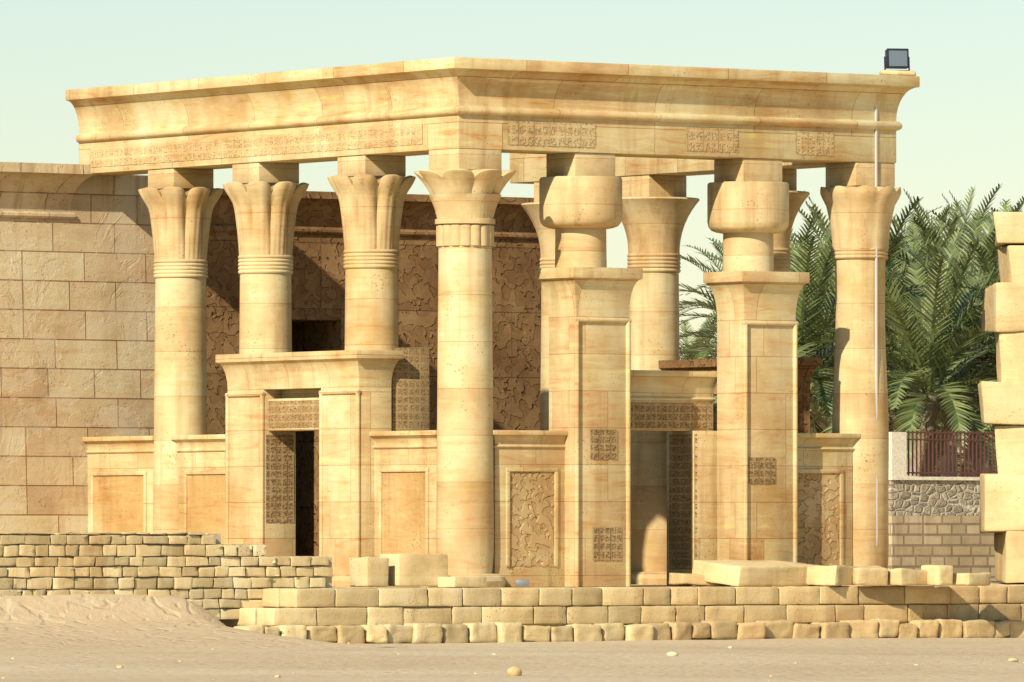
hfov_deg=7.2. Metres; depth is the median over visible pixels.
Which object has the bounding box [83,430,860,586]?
kiosk screen walls
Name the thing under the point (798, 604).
platform blocks
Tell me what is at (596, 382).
kiosk front door
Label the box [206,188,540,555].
painted temple wall
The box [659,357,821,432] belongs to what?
kiosk side door
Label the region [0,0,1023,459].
sky
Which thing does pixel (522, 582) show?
sign
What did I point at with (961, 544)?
boundary wall blocks
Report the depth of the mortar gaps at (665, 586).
136.01 m
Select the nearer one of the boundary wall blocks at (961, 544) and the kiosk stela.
the kiosk stela
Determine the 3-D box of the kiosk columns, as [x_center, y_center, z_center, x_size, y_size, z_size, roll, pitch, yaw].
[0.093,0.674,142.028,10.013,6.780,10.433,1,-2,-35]
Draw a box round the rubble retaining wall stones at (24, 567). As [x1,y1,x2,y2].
[0,532,332,619]
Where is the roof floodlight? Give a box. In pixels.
[884,48,909,70]
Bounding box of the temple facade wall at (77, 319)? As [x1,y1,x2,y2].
[0,162,154,532]
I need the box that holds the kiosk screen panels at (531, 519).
[510,471,839,566]
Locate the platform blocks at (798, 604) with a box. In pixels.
[219,585,1023,625]
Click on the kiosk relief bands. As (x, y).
(607, 544)
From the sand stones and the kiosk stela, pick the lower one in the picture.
the sand stones
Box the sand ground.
[0,638,1023,681]
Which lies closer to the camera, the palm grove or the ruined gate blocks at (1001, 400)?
the ruined gate blocks at (1001, 400)
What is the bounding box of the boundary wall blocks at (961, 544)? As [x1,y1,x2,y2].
[888,516,994,579]
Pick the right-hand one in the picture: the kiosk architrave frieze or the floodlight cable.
the floodlight cable
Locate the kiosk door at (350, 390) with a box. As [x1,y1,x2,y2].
[216,350,403,585]
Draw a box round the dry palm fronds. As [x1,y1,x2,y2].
[810,376,1009,476]
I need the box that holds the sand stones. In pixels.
[2,642,1023,681]
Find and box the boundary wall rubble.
[888,480,979,515]
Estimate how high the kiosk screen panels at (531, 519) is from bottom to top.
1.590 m
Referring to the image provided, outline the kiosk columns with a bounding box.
[138,169,900,573]
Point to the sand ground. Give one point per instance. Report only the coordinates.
(880, 660)
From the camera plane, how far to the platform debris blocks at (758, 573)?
137.91 m
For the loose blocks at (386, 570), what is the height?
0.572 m
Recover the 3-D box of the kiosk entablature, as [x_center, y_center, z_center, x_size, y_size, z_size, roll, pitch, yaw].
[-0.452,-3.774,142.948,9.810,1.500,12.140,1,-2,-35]
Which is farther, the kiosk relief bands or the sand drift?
the kiosk relief bands
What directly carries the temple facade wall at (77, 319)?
on the sand ground
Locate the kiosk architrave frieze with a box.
[90,121,833,166]
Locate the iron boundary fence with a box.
[901,430,997,475]
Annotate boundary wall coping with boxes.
[889,432,979,480]
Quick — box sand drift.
[0,594,410,647]
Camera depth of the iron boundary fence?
184.16 m
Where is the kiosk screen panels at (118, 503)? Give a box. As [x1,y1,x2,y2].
[94,472,424,553]
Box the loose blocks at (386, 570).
[349,554,485,587]
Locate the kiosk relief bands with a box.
[266,400,774,568]
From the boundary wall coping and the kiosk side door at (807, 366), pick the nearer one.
the kiosk side door at (807, 366)
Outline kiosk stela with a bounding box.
[393,347,429,430]
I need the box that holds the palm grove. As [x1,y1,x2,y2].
[679,183,1023,476]
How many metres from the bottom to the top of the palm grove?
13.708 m
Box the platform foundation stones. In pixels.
[233,618,1023,643]
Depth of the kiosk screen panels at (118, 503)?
141.77 m
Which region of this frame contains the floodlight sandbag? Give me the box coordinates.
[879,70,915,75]
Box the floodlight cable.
[875,104,877,545]
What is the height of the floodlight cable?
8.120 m
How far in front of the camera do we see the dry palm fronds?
196.56 m
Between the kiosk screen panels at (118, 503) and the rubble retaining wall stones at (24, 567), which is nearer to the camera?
the rubble retaining wall stones at (24, 567)
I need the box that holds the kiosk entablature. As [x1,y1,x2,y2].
[65,57,919,183]
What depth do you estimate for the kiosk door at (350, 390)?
138.40 m
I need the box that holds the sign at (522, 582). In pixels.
[516,580,528,585]
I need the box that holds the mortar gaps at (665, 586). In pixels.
[226,580,1023,639]
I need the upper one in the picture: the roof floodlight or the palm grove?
the roof floodlight
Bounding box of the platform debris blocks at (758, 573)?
[669,560,990,586]
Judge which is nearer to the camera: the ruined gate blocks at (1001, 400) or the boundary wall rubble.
the ruined gate blocks at (1001, 400)
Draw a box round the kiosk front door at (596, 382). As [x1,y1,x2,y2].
[535,267,809,586]
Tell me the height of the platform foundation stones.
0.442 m
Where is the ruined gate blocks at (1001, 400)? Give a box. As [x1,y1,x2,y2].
[977,212,1023,584]

